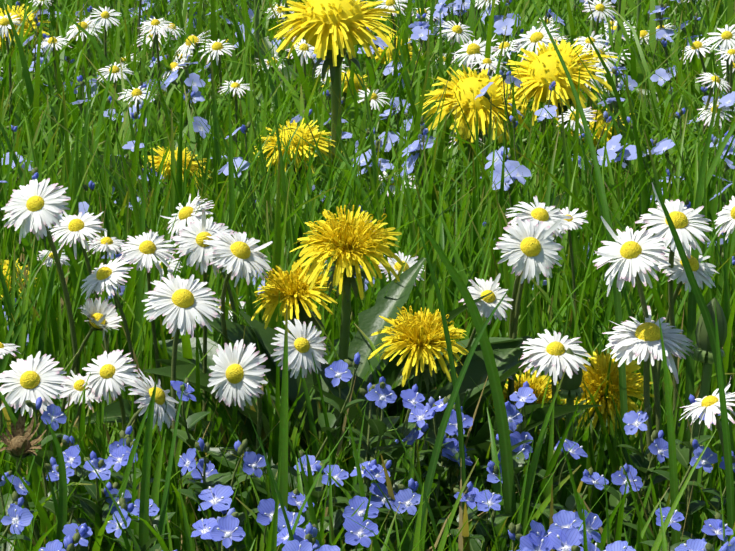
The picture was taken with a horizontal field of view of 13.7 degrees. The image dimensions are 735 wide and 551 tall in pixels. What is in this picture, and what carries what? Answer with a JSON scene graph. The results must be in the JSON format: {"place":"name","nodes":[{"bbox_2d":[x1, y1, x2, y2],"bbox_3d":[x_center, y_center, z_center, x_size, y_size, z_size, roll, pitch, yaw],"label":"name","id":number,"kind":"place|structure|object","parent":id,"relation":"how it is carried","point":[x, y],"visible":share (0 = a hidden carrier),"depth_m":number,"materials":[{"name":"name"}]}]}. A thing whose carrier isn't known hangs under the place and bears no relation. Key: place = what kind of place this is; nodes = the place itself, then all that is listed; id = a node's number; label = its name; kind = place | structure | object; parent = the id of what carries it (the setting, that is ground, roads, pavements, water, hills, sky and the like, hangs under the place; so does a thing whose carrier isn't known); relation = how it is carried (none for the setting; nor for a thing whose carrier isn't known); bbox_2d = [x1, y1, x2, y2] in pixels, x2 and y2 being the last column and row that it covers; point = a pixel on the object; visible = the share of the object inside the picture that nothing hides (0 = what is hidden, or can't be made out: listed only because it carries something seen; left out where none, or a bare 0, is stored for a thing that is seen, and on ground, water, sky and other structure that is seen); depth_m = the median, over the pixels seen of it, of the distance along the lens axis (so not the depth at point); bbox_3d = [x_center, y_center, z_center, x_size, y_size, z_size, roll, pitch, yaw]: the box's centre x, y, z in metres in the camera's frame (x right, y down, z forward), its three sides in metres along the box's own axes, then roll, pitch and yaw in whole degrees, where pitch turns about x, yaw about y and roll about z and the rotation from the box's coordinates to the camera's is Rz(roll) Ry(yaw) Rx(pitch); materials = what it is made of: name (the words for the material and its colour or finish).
{"place":"outdoors","nodes":[
{"label":"outdoors","id":0,"kind":"place"},
{"bbox_2d":[0,49,734,550],"bbox_3d":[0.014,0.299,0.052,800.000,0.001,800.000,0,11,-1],"label":"meadow ground","id":1,"kind":"structure","parent":0,"point":[198,542],"depth_m":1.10,"materials":[{"name":"green plant"}]},
{"bbox_2d":[0,342,20,463],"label":"daisy","id":2,"kind":"object","parent":1,"relation":"on","point":[6,348],"visible":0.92,"depth_m":1.09,"materials":[{"name":"white plant"}]},
{"bbox_2d":[0,413,45,547],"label":"withered daisy","id":3,"kind":"object","parent":1,"relation":"on","point":[17,442],"visible":0.96,"depth_m":0.99,"materials":[{"name":"brown plant"}]},
{"bbox_2d":[0,351,69,457],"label":"daisy","id":4,"kind":"object","parent":1,"relation":"on","point":[31,379],"visible":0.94,"depth_m":1.05,"materials":[{"name":"white plant"}]},
{"bbox_2d":[1,178,79,429],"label":"daisy","id":5,"kind":"object","parent":1,"relation":"on","point":[35,207],"visible":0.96,"depth_m":1.09,"materials":[{"name":"white plant"}]},
{"bbox_2d":[37,249,69,276],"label":"daisy","id":6,"kind":"object","parent":1,"relation":"on","point":[49,259],"visible":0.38,"depth_m":1.25,"materials":[{"name":"white plant"}]},
{"bbox_2d":[59,370,102,430],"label":"daisy","id":7,"kind":"object","parent":1,"relation":"on","point":[73,387],"visible":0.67,"depth_m":1.09,"materials":[{"name":"white plant"}]},
{"bbox_2d":[50,210,114,441],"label":"daisy","id":8,"kind":"object","parent":1,"relation":"on","point":[71,228],"visible":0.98,"depth_m":1.12,"materials":[{"name":"white plant"}]},
{"bbox_2d":[58,297,121,442],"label":"daisy","id":9,"kind":"object","parent":1,"relation":"on","point":[102,316],"visible":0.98,"depth_m":1.12,"materials":[{"name":"white plant"}]},
{"bbox_2d":[86,229,124,353],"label":"daisy","id":10,"kind":"object","parent":1,"relation":"on","point":[106,244],"visible":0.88,"depth_m":1.18,"materials":[{"name":"white plant"}]},
{"bbox_2d":[81,257,136,452],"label":"daisy","id":11,"kind":"object","parent":1,"relation":"on","point":[107,276],"visible":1,"depth_m":1.10,"materials":[{"name":"white plant"}]},
{"bbox_2d":[82,349,139,430],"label":"daisy","id":12,"kind":"object","parent":1,"relation":"on","point":[110,371],"visible":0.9,"depth_m":1.06,"materials":[{"name":"white plant"}]},
{"bbox_2d":[118,229,175,431],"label":"daisy","id":13,"kind":"object","parent":1,"relation":"on","point":[146,250],"visible":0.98,"depth_m":1.11,"materials":[{"name":"white plant"}]},
{"bbox_2d":[120,368,180,470],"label":"daisy","id":14,"kind":"object","parent":1,"relation":"on","point":[144,389],"visible":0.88,"depth_m":1.03,"materials":[{"name":"white plant"}]},
{"bbox_2d":[150,253,182,359],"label":"daisy","id":15,"kind":"object","parent":1,"relation":"on","point":[172,266],"visible":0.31,"depth_m":1.23,"materials":[{"name":"white plant"}]},
{"bbox_2d":[142,274,222,494],"bbox_3d":[-0.066,0.051,1.076,0.029,0.103,0.025,3,11,15],"label":"daisy","id":16,"kind":"object","parent":1,"relation":"on","point":[179,303],"visible":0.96,"depth_m":1.06,"materials":[{"name":"white plant"}]},
{"bbox_2d":[161,189,236,322],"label":"daisy","id":17,"kind":"object","parent":1,"relation":"on","point":[185,215],"visible":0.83,"depth_m":1.20,"materials":[{"name":"white plant"}]},
{"bbox_2d":[172,209,233,437],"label":"daisy","id":18,"kind":"object","parent":1,"relation":"on","point":[195,234],"visible":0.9,"depth_m":1.11,"materials":[{"name":"white plant"}]},
{"bbox_2d":[215,296,245,321],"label":"daisy","id":19,"kind":"object","parent":1,"relation":"on","point":[242,303],"visible":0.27,"depth_m":1.27,"materials":[{"name":"white plant"}]},
{"bbox_2d":[203,230,271,435],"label":"daisy","id":20,"kind":"object","parent":1,"relation":"on","point":[238,254],"visible":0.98,"depth_m":1.08,"materials":[{"name":"white plant"}]},
{"bbox_2d":[207,339,270,550],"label":"daisy","id":21,"kind":"object","parent":1,"relation":"on","point":[237,373],"visible":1,"depth_m":1.05,"materials":[{"name":"white plant"}]},
{"bbox_2d":[271,319,327,465],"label":"daisy","id":22,"kind":"object","parent":1,"relation":"on","point":[303,346],"visible":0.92,"depth_m":1.06,"materials":[{"name":"white plant"}]},
{"bbox_2d":[149,205,470,496],"bbox_3d":[-0.010,0.032,1.115,0.111,0.126,0.089,-7,13,-33],"label":"dandelion","id":23,"kind":"object","parent":1,"relation":"on","point":[342,245],"visible":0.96,"depth_m":1.08,"materials":[{"name":"yellow plant"}]},
{"bbox_2d":[0,0,640,298],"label":"dandelions","id":24,"kind":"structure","parent":1,"relation":"on","point":[332,32],"depth_m":1.64,"materials":[{"name":"yellow plant"}]},
{"bbox_2d":[144,257,522,493],"bbox_3d":[-0.014,0.040,1.136,0.139,0.102,0.098,0,11,-1],"label":"dandelion","id":25,"kind":"object","parent":1,"relation":"on","point":[296,295],"visible":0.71,"depth_m":1.11,"materials":[{"name":"green plant"}]},
{"bbox_2d":[1,32,732,545],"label":"broad leaves","id":26,"kind":"object","parent":1,"relation":"on","point":[113,414],"visible":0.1,"depth_m":1.11,"materials":[{"name":"green plant"}]},
{"bbox_2d":[0,352,734,550],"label":"speedwell flowers","id":27,"kind":"object","parent":1,"relation":"on","point":[218,497],"visible":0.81,"depth_m":1.02,"materials":[{"name":"blue plant"}]},
{"bbox_2d":[0,0,734,361],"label":"speedwell","id":28,"kind":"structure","parent":1,"relation":"on","point":[614,146],"depth_m":1.64,"materials":[{"name":"blue plant"}]},
{"bbox_2d":[0,0,734,204],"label":"daisies","id":29,"kind":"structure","parent":1,"relation":"on","point":[154,28],"depth_m":1.85,"materials":[{"name":"white plant"}]},
{"bbox_2d":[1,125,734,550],"bbox_3d":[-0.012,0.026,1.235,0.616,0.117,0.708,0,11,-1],"label":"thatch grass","id":30,"kind":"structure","parent":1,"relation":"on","point":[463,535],"depth_m":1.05,"materials":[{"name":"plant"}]},
{"bbox_2d":[45,0,734,550],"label":"grass blades","id":31,"kind":"object","parent":1,"relation":"on","point":[695,298],"visible":0.83,"depth_m":1.00,"materials":[{"name":"green plant"}]},
{"bbox_2d":[378,251,424,354],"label":"daisy","id":32,"kind":"object","parent":1,"relation":"on","point":[410,262],"visible":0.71,"depth_m":1.17,"materials":[{"name":"white plant"}]},
{"bbox_2d":[175,457,734,550],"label":"speedwell flowers","id":33,"kind":"object","parent":1,"relation":"on","point":[227,529],"visible":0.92,"depth_m":0.89,"materials":[{"name":"blue plant"}]},
{"bbox_2d":[311,306,600,526],"bbox_3d":[0.029,0.055,1.080,0.100,0.094,0.083,0,11,-1],"label":"dandelion","id":34,"kind":"object","parent":1,"relation":"on","point":[418,336],"visible":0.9,"depth_m":1.07,"materials":[{"name":"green plant"}]},
{"bbox_2d":[458,273,512,361],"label":"daisy","id":35,"kind":"object","parent":1,"relation":"on","point":[486,305],"visible":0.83,"depth_m":1.09,"materials":[{"name":"white plant"}]},
{"bbox_2d":[485,369,565,487],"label":"dandelion","id":36,"kind":"object","parent":1,"relation":"on","point":[536,384],"visible":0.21,"depth_m":1.12,"materials":[{"name":"yellow plant"}]},
{"bbox_2d":[493,217,562,400],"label":"daisy","id":37,"kind":"object","parent":1,"relation":"on","point":[529,248],"visible":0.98,"depth_m":1.07,"materials":[{"name":"white plant"}]},
{"bbox_2d":[506,195,571,404],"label":"daisy","id":38,"kind":"object","parent":1,"relation":"on","point":[538,213],"visible":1,"depth_m":1.09,"materials":[{"name":"white plant"}]},
{"bbox_2d":[519,329,590,475],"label":"daisy","id":39,"kind":"object","parent":1,"relation":"on","point":[552,357],"visible":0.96,"depth_m":1.05,"materials":[{"name":"white plant"}]},
{"bbox_2d":[554,348,583,512],"bbox_3d":[0.069,0.065,1.061,0.012,0.082,0.009,0,11,-1],"label":"dandelion bud","id":40,"kind":"object","parent":1,"relation":"on","point":[570,389],"visible":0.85,"depth_m":1.05,"materials":[{"name":"green plant"}]},
{"bbox_2d":[557,207,588,308],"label":"daisy","id":41,"kind":"object","parent":1,"relation":"on","point":[575,220],"visible":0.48,"depth_m":1.19,"materials":[{"name":"white plant"}]},
{"bbox_2d":[554,348,653,504],"bbox_3d":[0.083,0.056,1.134,0.034,0.070,0.084,-2,11,-8],"label":"dandelion","id":42,"kind":"object","parent":1,"relation":"on","point":[593,380],"visible":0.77,"depth_m":1.10,"materials":[{"name":"yellow plant"}]},
{"bbox_2d":[593,216,669,501],"bbox_3d":[0.089,0.044,1.045,0.026,0.129,0.028,0,11,-1],"label":"daisy","id":43,"kind":"object","parent":1,"relation":"on","point":[628,248],"visible":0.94,"depth_m":1.03,"materials":[{"name":"white plant"}]},
{"bbox_2d":[602,306,694,527],"bbox_3d":[0.096,0.060,1.047,0.032,0.097,0.031,-6,12,-26],"label":"daisy","id":44,"kind":"object","parent":1,"relation":"on","point":[631,340],"visible":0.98,"depth_m":1.04,"materials":[{"name":"white plant"}]},
{"bbox_2d":[635,182,712,436],"bbox_3d":[0.109,0.033,1.092,0.027,0.134,0.030,6,13,28],"label":"daisy","id":45,"kind":"object","parent":1,"relation":"on","point":[681,216],"visible":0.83,"depth_m":1.08,"materials":[{"name":"white plant"}]},
{"bbox_2d":[652,245,717,431],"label":"daisy","id":46,"kind":"object","parent":1,"relation":"on","point":[701,271],"visible":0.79,"depth_m":1.09,"materials":[{"name":"white plant"}]},
{"bbox_2d":[684,298,726,528],"bbox_3d":[0.115,0.057,1.044,0.014,0.103,0.011,9,14,39],"label":"dandelion bud","id":47,"kind":"object","parent":1,"relation":"on","point":[703,353],"visible":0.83,"depth_m":1.03,"materials":[{"name":"green plant"}]},
{"bbox_2d":[679,378,734,540],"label":"daisy","id":48,"kind":"object","parent":1,"relation":"on","point":[709,406],"visible":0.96,"depth_m":1.00,"materials":[{"name":"white plant"}]},
{"bbox_2d":[715,196,734,239],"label":"daisy","id":49,"kind":"object","parent":1,"relation":"on","point":[726,214],"visible":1,"depth_m":1.09,"materials":[{"name":"white plant"}]},
{"bbox_2d":[0,0,734,235],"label":"grass","id":50,"kind":"structure","parent":0,"point":[714,15],"depth_m":1.84,"materials":[{"name":"green plant"}]}
]}

